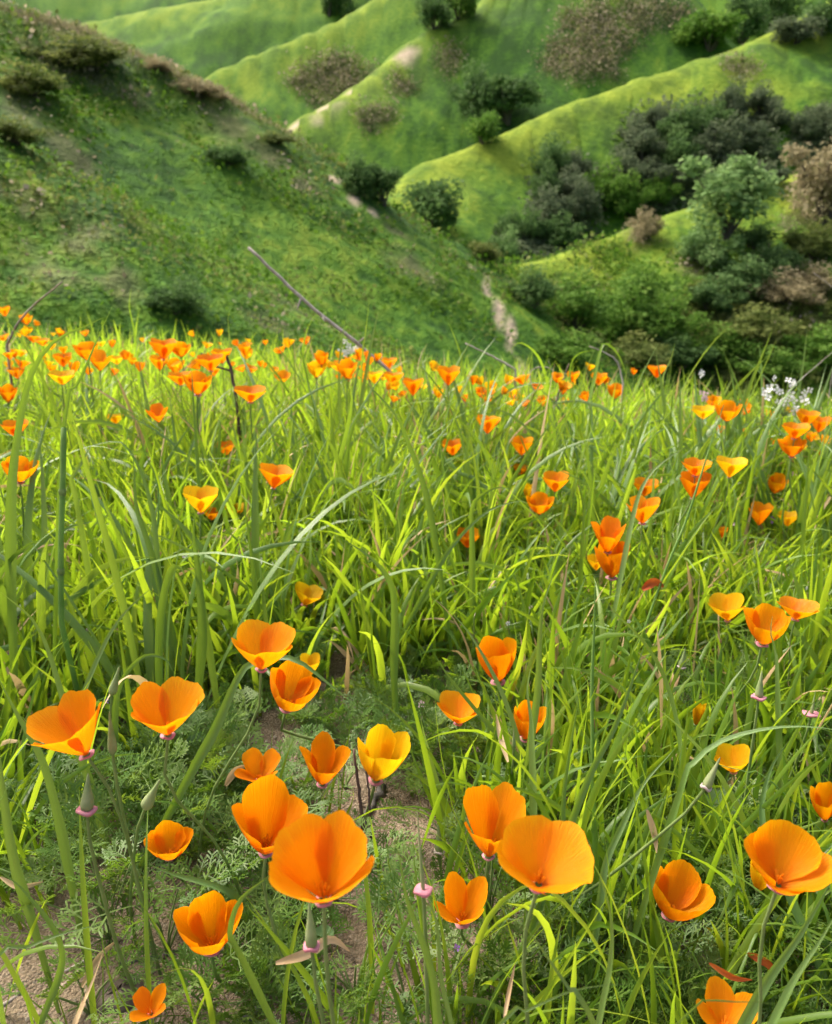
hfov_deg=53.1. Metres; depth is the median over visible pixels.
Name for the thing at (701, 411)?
poppy
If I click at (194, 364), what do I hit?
poppy
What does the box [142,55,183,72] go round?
shrub
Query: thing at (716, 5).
hill
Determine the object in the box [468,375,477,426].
poppy
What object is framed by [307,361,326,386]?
poppy
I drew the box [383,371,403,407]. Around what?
poppy
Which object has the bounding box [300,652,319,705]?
poppy
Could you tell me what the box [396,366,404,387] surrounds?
poppy
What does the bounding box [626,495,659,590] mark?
poppy
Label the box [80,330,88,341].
poppy
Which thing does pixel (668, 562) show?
long grass
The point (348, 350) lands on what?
white wildflower
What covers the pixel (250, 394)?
poppy
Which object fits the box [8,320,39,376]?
poppy
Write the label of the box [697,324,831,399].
scrub
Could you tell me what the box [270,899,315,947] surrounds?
twig
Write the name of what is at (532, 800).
long grass
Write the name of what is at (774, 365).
shrub
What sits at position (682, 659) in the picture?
seed pod
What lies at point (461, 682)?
poppy plant
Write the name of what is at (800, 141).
scrub
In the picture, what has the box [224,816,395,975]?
poppy plant
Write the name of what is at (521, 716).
poppy
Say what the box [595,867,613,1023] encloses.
long grass
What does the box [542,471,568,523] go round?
poppy
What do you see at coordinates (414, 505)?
dry grass
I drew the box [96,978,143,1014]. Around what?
stone
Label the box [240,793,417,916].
poppy plant
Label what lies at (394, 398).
poppy
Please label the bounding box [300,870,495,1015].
poppy plant
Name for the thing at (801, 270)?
scrub
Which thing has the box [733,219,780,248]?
shrub
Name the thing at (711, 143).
shrub
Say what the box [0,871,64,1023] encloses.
long grass
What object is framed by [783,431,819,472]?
poppy
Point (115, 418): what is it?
poppy
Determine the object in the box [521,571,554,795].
long grass
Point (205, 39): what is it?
hill
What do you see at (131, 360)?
poppy
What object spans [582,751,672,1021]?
long grass
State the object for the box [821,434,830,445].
poppy
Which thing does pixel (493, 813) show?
poppy
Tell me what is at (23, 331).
poppy
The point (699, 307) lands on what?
scrub
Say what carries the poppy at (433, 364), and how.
on the meadow ground at (30, 971)
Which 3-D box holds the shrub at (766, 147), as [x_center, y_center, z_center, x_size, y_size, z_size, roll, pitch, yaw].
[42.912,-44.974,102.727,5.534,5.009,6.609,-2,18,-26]
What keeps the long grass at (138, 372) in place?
on the meadow ground at (30, 971)
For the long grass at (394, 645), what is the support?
on the meadow ground at (30, 971)
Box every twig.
[3,946,123,1006]
[27,954,94,1023]
[120,953,175,964]
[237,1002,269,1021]
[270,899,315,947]
[353,749,363,830]
[358,783,386,828]
[365,771,372,853]
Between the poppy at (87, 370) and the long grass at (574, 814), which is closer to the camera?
the long grass at (574, 814)
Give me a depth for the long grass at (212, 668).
1.05 m
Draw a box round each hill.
[0,10,658,402]
[0,136,434,377]
[1,0,206,24]
[82,0,371,79]
[204,0,480,130]
[286,0,744,193]
[385,1,831,263]
[508,162,831,415]
[699,0,825,41]
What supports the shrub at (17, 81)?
on the hill at (284, 236)
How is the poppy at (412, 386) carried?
on the meadow ground at (30, 971)
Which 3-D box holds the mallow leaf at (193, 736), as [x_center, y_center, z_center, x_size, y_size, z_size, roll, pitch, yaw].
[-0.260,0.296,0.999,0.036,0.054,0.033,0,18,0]
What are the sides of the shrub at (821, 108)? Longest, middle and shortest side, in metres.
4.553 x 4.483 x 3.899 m
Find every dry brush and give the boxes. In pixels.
[1,0,820,340]
[278,0,831,272]
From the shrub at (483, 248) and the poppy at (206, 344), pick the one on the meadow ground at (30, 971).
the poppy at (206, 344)
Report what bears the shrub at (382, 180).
on the hill at (284, 236)
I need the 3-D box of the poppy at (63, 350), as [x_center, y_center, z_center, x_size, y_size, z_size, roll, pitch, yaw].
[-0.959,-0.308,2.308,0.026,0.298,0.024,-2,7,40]
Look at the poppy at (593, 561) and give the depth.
1.48 m
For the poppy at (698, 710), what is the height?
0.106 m
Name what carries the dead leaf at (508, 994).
attached to the poppy at (539, 854)
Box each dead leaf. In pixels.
[0,876,41,888]
[81,939,117,987]
[225,765,243,785]
[275,936,349,964]
[496,715,508,761]
[503,965,514,1017]
[641,578,663,590]
[646,810,657,852]
[709,963,751,981]
[747,952,772,969]
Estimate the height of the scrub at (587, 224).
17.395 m
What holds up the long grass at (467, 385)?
on the meadow ground at (30, 971)
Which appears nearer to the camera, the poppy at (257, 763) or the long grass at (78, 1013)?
the long grass at (78, 1013)
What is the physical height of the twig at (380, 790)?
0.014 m
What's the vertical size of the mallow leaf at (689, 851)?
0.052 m
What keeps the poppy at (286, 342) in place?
on the meadow ground at (30, 971)
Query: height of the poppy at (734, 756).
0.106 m
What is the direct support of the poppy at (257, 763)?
on the meadow ground at (30, 971)
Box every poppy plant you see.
[0,738,181,892]
[0,771,165,1006]
[0,942,162,1023]
[27,738,220,898]
[42,833,301,999]
[73,728,254,894]
[75,696,205,810]
[100,889,306,1023]
[108,698,260,827]
[135,787,331,935]
[154,701,304,836]
[158,878,333,1023]
[185,685,258,776]
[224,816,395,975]
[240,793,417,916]
[241,728,365,816]
[258,842,457,1023]
[299,720,410,806]
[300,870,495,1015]
[350,679,481,764]
[363,809,587,966]
[367,753,508,855]
[383,869,598,1023]
[385,702,480,798]
[393,673,535,797]
[530,830,762,1000]
[565,540,672,585]
[594,860,784,1023]
[615,778,777,876]
[646,647,762,740]
[666,747,818,831]
[699,828,831,975]
[724,655,830,754]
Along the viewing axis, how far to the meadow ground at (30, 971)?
0.79 m
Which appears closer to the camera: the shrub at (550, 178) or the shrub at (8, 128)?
the shrub at (8, 128)
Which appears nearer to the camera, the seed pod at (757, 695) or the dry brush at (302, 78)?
the seed pod at (757, 695)
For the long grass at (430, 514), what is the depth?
1.14 m
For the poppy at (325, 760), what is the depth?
0.88 m
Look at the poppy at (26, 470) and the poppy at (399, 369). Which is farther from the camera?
the poppy at (399, 369)
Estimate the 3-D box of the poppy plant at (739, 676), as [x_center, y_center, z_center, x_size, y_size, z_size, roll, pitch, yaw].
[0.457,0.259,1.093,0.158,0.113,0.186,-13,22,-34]
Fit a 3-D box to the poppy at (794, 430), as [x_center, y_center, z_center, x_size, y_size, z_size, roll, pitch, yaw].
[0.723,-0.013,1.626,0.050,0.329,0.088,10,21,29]
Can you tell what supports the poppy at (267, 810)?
on the meadow ground at (30, 971)
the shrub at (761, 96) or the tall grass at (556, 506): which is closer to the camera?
the tall grass at (556, 506)
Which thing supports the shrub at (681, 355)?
on the hill at (677, 227)
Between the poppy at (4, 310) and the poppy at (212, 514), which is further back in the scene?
the poppy at (4, 310)
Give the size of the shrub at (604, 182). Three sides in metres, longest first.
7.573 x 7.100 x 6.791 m
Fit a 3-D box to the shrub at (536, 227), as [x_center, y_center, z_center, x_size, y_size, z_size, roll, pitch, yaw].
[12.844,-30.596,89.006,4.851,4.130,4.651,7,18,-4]
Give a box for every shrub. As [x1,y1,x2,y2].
[0,57,71,95]
[0,114,52,145]
[16,31,134,67]
[141,272,216,315]
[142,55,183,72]
[161,76,232,98]
[200,141,259,168]
[256,130,298,144]
[321,0,357,17]
[333,149,373,196]
[357,161,403,206]
[398,176,467,231]
[413,0,459,30]
[444,0,482,19]
[461,110,502,144]
[466,240,507,261]
[487,223,521,263]
[491,204,530,238]
[502,262,560,308]
[516,205,555,239]
[525,181,575,223]
[526,131,575,175]
[529,157,564,201]
[536,327,607,369]
[541,210,585,246]
[541,264,615,331]
[548,280,567,303]
[555,163,593,201]
[561,173,603,225]
[562,146,593,178]
[581,152,632,211]
[591,272,672,344]
[595,149,649,184]
[602,167,654,216]
[608,122,667,162]
[609,257,673,305]
[611,329,672,372]
[615,113,653,145]
[625,204,667,242]
[627,282,713,345]
[630,155,681,184]
[637,170,684,206]
[641,99,680,128]
[653,126,704,166]
[654,98,712,144]
[655,331,724,370]
[666,6,748,51]
[669,149,716,189]
[673,209,747,268]
[683,321,762,366]
[685,271,749,313]
[687,97,737,129]
[691,117,745,164]
[705,253,793,301]
[710,302,801,347]
[714,74,757,119]
[715,149,745,174]
[720,0,774,44]
[723,109,772,154]
[732,345,820,382]
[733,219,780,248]
[740,0,813,27]
[741,239,808,273]
[743,78,783,115]
[744,265,827,305]
[745,126,793,166]
[749,96,796,131]
[756,157,792,186]
[764,13,831,43]
[772,321,831,368]
[775,215,831,260]
[778,142,831,226]
[784,260,831,292]
[786,103,831,140]
[793,0,831,35]
[805,99,831,120]
[816,100,831,145]
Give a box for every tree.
[445,58,497,123]
[478,73,546,125]
[674,150,784,240]
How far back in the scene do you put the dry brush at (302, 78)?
170.98 m
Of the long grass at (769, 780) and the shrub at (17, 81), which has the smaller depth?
the long grass at (769, 780)
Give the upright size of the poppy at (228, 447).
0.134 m
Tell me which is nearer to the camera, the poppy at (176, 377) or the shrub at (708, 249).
the poppy at (176, 377)
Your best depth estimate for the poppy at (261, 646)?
0.73 m
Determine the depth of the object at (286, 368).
3.40 m
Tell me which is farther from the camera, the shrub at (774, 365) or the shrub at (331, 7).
the shrub at (331, 7)
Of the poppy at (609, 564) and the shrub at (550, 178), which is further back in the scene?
the shrub at (550, 178)
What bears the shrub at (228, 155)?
on the hill at (284, 236)
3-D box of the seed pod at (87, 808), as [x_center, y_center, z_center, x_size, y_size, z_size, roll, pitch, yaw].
[-0.232,0.303,0.634,0.015,0.261,0.050,0,18,0]
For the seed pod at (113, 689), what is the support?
on the meadow ground at (30, 971)
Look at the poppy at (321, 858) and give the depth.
0.43 m
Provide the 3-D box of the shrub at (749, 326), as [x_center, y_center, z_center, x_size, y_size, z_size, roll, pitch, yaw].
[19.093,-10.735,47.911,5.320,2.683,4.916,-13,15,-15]
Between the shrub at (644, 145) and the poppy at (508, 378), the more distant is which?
the shrub at (644, 145)
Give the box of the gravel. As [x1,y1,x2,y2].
[2,582,829,1023]
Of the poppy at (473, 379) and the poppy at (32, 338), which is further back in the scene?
the poppy at (32, 338)
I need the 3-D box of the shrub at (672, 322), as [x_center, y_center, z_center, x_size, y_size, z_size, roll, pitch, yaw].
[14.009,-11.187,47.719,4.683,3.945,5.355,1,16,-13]
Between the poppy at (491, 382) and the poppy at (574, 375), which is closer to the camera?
the poppy at (491, 382)
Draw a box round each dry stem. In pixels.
[5,281,62,409]
[201,353,241,445]
[247,247,391,405]
[465,343,516,405]
[522,361,552,418]
[545,364,568,411]
[589,346,623,409]
[778,353,831,443]
[814,273,831,430]
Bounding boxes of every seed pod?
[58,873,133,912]
[76,773,136,993]
[107,711,156,966]
[108,666,129,857]
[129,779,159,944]
[303,902,324,1023]
[413,812,432,1023]
[433,825,444,882]
[509,729,515,782]
[550,757,720,914]
[625,908,632,936]
[677,648,685,678]
[738,671,766,838]
[788,690,820,781]
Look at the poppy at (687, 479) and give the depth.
1.44 m
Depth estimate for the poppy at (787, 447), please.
1.56 m
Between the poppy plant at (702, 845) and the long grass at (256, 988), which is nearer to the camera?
the long grass at (256, 988)
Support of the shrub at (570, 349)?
on the hill at (284, 236)
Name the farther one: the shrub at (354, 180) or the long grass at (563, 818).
the shrub at (354, 180)
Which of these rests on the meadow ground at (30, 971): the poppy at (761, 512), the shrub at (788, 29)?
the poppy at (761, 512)
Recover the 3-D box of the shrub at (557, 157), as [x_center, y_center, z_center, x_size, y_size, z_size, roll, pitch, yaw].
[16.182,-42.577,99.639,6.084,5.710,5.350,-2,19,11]
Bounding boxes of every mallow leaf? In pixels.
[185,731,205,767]
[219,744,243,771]
[315,925,333,939]
[558,389,580,405]
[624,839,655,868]
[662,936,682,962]
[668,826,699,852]
[704,788,740,819]
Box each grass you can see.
[0,1,310,146]
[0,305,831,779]
[0,318,831,493]
[0,323,701,404]
[0,334,831,675]
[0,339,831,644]
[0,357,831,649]
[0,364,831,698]
[0,467,831,1023]
[0,512,831,789]
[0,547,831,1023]
[0,550,829,783]
[0,592,115,890]
[0,680,84,962]
[0,755,60,1012]
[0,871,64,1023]
[0,923,105,1023]
[1,359,806,616]
[3,352,823,456]
[4,318,101,744]
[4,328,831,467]
[5,354,539,436]
[5,393,829,685]
[36,588,151,807]
[51,305,112,701]
[69,445,135,644]
[72,953,102,1023]
[73,422,158,661]
[87,441,170,677]
[112,653,174,775]
[123,655,356,899]
[129,292,141,401]
[132,447,185,679]
[148,864,239,963]
[177,569,219,708]
[192,510,206,726]
[227,875,276,1023]
[228,309,233,414]
[302,320,311,418]
[346,541,398,719]
[354,371,453,661]
[359,304,368,400]
[385,501,522,667]
[398,849,442,1023]
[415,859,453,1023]
[429,645,528,800]
[449,324,475,427]
[450,611,524,763]
[469,487,510,649]
[494,638,646,1023]
[497,983,632,1023]
[510,343,551,411]
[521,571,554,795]
[521,921,596,1023]
[526,668,536,815]
[560,684,581,993]
[569,350,591,419]
[578,343,627,444]
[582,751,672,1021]
[590,582,595,762]
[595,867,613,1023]
[599,592,688,862]
[607,446,686,649]
[618,726,831,985]
[629,405,723,673]
[656,344,674,450]
[676,1000,785,1023]
[710,709,824,834]
[737,883,830,1023]
[759,738,831,998]
[767,920,831,1023]
[770,616,783,818]
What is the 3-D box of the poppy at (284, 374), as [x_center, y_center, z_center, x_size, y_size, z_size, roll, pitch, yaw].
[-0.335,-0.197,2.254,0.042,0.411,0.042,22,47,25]
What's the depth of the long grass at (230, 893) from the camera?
0.71 m
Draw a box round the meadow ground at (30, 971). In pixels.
[0,371,831,1023]
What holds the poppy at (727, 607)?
on the meadow ground at (30, 971)
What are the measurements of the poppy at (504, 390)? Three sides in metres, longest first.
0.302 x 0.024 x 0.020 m
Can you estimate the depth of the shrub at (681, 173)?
98.89 m
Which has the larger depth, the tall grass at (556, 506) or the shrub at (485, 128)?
the shrub at (485, 128)
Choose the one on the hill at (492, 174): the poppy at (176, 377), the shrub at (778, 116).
the shrub at (778, 116)
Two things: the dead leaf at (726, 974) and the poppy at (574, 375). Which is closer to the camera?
the dead leaf at (726, 974)
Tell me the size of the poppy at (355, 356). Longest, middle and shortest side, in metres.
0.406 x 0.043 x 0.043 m
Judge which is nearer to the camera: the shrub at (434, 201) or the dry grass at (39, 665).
the dry grass at (39, 665)
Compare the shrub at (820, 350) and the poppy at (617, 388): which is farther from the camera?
the shrub at (820, 350)
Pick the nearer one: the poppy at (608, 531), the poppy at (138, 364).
the poppy at (608, 531)
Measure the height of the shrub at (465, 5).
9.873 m
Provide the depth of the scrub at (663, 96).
107.03 m
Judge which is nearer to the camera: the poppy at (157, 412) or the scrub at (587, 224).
the poppy at (157, 412)
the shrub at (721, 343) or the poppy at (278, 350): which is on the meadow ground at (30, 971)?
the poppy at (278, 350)
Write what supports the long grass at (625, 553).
on the meadow ground at (30, 971)
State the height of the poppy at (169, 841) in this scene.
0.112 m
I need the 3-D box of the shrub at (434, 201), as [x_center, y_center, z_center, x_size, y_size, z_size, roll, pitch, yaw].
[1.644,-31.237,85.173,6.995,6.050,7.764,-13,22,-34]
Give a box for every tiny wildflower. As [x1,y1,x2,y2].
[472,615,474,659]
[506,621,510,674]
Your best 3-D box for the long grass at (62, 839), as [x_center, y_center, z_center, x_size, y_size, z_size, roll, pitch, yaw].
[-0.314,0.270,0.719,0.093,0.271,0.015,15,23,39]
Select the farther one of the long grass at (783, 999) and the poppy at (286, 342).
the poppy at (286, 342)
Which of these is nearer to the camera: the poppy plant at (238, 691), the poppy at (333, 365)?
the poppy plant at (238, 691)
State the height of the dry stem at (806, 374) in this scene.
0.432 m
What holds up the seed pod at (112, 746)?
on the meadow ground at (30, 971)
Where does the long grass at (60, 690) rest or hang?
on the meadow ground at (30, 971)
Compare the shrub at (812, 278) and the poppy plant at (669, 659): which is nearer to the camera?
the poppy plant at (669, 659)
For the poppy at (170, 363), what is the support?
on the meadow ground at (30, 971)
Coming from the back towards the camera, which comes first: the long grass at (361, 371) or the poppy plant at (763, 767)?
the long grass at (361, 371)
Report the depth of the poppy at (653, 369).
2.36 m
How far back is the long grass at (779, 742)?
0.90 m
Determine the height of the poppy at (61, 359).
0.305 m
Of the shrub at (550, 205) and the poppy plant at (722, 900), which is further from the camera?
the shrub at (550, 205)
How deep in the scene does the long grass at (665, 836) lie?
0.67 m
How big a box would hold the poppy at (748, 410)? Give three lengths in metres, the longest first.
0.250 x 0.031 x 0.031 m
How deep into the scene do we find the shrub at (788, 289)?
49.91 m
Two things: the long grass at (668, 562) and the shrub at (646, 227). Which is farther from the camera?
the shrub at (646, 227)
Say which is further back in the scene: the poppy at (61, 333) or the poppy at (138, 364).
the poppy at (61, 333)
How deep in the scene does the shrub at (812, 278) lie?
51.51 m
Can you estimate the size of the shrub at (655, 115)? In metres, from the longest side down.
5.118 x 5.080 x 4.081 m
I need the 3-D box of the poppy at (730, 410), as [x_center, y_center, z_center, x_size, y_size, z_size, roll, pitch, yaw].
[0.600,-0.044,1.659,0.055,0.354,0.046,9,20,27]
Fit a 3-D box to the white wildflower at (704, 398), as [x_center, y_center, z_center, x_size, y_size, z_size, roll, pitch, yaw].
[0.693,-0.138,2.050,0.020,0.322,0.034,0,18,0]
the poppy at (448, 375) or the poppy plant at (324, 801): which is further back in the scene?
the poppy at (448, 375)
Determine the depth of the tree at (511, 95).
155.41 m
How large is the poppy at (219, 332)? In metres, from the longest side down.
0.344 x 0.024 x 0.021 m
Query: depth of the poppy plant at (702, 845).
0.75 m
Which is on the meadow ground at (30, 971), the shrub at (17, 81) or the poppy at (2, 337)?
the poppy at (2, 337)
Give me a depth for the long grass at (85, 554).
1.12 m
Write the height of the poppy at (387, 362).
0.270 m
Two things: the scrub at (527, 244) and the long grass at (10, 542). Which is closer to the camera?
the long grass at (10, 542)
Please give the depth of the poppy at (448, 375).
1.97 m
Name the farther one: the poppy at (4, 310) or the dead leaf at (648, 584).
the poppy at (4, 310)
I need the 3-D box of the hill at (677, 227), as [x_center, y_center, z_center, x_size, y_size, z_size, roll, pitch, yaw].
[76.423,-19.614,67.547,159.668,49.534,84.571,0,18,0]
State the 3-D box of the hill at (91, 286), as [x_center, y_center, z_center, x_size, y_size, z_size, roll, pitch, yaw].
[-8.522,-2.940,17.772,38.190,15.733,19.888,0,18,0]
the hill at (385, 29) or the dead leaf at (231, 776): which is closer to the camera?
the dead leaf at (231, 776)
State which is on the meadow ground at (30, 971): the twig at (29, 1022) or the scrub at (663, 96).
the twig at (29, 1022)
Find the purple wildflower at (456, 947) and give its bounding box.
[454,943,459,970]
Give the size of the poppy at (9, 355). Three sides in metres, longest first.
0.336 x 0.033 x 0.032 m
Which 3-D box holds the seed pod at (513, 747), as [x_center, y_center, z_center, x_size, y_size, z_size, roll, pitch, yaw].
[0.098,0.288,0.902,0.004,0.144,0.043,-4,18,-11]
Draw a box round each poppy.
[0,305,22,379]
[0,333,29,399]
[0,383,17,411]
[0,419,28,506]
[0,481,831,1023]
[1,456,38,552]
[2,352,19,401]
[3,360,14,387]
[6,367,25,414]
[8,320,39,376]
[10,349,17,403]
[14,349,26,415]
[14,358,30,384]
[18,313,40,388]
[19,327,42,396]
[22,325,32,388]
[25,335,40,398]
[34,338,50,386]
[44,361,52,382]
[47,365,58,393]
[48,370,77,487]
[52,352,71,393]
[56,328,64,368]
[58,330,80,373]
[58,346,71,404]
[68,361,79,399]
[72,341,98,442]
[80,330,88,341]
[80,367,93,427]
[87,349,112,441]
[104,340,115,395]
[107,368,118,392]
[107,413,120,431]
[110,355,123,402]
[119,350,136,412]
[128,356,136,385]
[129,983,165,1023]
[130,676,241,894]
[134,361,144,399]
[143,820,193,892]
[145,403,167,441]
[149,338,189,418]
[149,355,167,401]
[160,341,190,430]
[162,485,217,560]
[166,358,184,407]
[168,371,191,441]
[171,361,195,405]
[173,890,246,997]
[181,370,211,527]
[187,358,230,406]
[188,329,229,386]
[194,354,222,451]
[195,619,295,876]
[202,341,212,371]
[203,506,217,522]
[208,369,218,406]
[209,329,222,398]
[210,348,231,432]
[214,440,234,460]
[224,363,257,441]
[225,503,243,513]
[232,339,269,402]
[232,774,307,996]
[234,364,257,404]
[234,385,265,462]
[234,747,280,781]
[237,343,252,408]
[241,353,251,358]
[259,463,293,558]
[262,340,267,374]
[269,810,374,1023]
[270,660,411,772]
[273,345,305,402]
[274,369,290,406]
[282,337,310,397]
[295,581,322,631]
[299,336,317,380]
[299,731,350,818]
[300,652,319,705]
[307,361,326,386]
[309,360,330,428]
[314,350,337,414]
[330,362,344,426]
[336,359,356,422]
[345,350,364,409]
[351,354,376,400]
[356,350,368,401]
[358,724,410,820]
[359,363,382,413]
[365,355,373,412]
[367,371,382,406]
[374,353,381,371]
[379,381,391,408]
[381,357,396,368]
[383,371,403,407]
[389,380,406,430]
[389,395,397,423]
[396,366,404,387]
[403,377,423,427]
[405,360,438,415]
[433,387,442,443]
[434,871,487,970]
[437,365,459,466]
[437,690,480,750]
[442,439,460,461]
[457,527,478,568]
[463,782,525,923]
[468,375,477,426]
[475,386,485,410]
[475,635,516,708]
[476,376,514,455]
[476,414,500,496]
[484,380,496,413]
[493,386,507,414]
[494,374,512,413]
[497,815,593,1023]
[506,399,518,429]
[508,389,518,395]
[510,435,532,476]
[513,374,541,458]
[513,463,526,474]
[514,700,545,747]
[516,383,542,453]
[523,382,568,437]
[523,483,531,495]
[526,492,553,545]
[536,395,546,409]
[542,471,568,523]
[548,372,562,430]
[550,380,571,422]
[567,371,579,394]
[575,362,594,406]
[578,391,604,442]
[587,554,599,578]
[590,515,651,601]
[591,372,607,409]
[594,541,629,623]
[597,374,609,401]
[607,383,621,424]
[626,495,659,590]
[631,368,636,415]
[634,477,658,496]
[644,859,715,931]
[648,365,665,433]
[653,457,711,563]
[679,471,711,545]
[690,405,714,457]
[692,702,706,736]
[696,976,757,1023]
[700,400,742,535]
[702,455,747,564]
[706,396,721,405]
[708,592,745,684]
[711,394,719,403]
[714,743,749,788]
[719,526,727,536]
[728,860,767,920]
[735,603,791,701]
[738,401,754,435]
[741,407,750,421]
[744,819,831,1023]
[748,501,773,544]
[767,473,788,496]
[777,435,806,512]
[777,510,796,554]
[777,596,819,682]
[781,422,810,563]
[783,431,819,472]
[790,408,819,511]
[804,432,816,451]
[810,781,831,829]
[812,416,831,460]
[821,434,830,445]
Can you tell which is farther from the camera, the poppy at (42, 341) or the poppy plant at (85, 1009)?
the poppy at (42, 341)
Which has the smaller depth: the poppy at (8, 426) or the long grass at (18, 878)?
the long grass at (18, 878)
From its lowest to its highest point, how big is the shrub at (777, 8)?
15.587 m
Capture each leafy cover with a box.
[0,6,831,412]
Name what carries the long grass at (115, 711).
on the meadow ground at (30, 971)
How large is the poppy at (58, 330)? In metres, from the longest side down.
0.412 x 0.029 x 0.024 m
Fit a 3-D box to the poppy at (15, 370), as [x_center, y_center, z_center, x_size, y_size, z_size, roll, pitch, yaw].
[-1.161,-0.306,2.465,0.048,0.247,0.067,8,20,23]
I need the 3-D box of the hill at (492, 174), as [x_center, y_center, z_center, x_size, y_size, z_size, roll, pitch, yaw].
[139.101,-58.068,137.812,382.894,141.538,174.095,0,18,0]
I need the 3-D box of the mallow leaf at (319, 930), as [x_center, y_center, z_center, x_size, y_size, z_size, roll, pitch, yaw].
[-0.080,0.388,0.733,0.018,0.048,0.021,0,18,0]
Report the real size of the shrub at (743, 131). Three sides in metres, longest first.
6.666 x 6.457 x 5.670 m
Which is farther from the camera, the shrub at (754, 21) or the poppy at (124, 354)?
the shrub at (754, 21)
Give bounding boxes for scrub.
[484,228,564,263]
[518,141,610,256]
[589,154,702,221]
[593,296,676,376]
[609,87,782,194]
[676,277,766,339]
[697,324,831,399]
[748,264,831,312]
[761,276,831,341]
[779,104,831,167]
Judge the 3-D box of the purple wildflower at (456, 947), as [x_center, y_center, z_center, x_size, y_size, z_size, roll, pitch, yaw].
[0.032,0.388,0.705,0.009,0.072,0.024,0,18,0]
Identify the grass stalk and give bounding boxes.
[57,427,79,691]
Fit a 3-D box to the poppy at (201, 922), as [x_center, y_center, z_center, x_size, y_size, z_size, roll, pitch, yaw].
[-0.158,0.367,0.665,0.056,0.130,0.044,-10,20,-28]
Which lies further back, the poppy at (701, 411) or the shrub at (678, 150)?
the shrub at (678, 150)
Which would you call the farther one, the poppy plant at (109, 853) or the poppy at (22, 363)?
the poppy at (22, 363)
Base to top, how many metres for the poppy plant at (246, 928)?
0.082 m
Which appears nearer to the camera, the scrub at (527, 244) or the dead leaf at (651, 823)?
the dead leaf at (651, 823)
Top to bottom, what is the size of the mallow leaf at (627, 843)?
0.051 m
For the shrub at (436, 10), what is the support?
on the hill at (503, 36)
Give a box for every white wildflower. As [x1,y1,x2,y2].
[337,339,358,389]
[698,369,704,404]
[699,391,708,405]
[761,375,812,499]
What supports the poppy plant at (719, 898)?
on the meadow ground at (30, 971)
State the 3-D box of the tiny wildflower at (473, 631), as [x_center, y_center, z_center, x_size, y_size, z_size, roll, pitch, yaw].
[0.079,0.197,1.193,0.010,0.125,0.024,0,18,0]
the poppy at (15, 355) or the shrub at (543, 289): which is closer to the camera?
the poppy at (15, 355)
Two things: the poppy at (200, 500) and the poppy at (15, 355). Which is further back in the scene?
the poppy at (15, 355)
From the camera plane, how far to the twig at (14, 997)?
0.71 m
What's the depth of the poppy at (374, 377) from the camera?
2.42 m
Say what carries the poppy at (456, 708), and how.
on the meadow ground at (30, 971)
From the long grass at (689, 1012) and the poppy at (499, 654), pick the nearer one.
the long grass at (689, 1012)
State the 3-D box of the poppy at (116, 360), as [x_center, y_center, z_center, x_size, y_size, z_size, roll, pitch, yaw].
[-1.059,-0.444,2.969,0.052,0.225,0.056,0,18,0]
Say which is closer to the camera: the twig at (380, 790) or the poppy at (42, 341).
the twig at (380, 790)
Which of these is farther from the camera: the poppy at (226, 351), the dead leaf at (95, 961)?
the poppy at (226, 351)
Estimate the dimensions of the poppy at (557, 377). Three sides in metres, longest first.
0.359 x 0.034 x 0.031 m
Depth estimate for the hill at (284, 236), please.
32.62 m
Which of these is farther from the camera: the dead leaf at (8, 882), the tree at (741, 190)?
the tree at (741, 190)
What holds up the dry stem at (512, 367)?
on the meadow ground at (30, 971)
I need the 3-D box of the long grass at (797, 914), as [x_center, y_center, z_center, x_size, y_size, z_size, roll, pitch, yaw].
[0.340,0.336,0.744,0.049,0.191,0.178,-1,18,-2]
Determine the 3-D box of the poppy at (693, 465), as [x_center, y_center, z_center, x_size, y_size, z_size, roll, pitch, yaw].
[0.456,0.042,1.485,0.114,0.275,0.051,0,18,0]
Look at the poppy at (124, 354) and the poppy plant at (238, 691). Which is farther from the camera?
the poppy at (124, 354)
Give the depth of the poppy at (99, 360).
1.82 m
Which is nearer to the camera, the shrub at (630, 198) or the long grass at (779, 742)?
the long grass at (779, 742)
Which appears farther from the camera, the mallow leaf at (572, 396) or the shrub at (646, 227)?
the shrub at (646, 227)

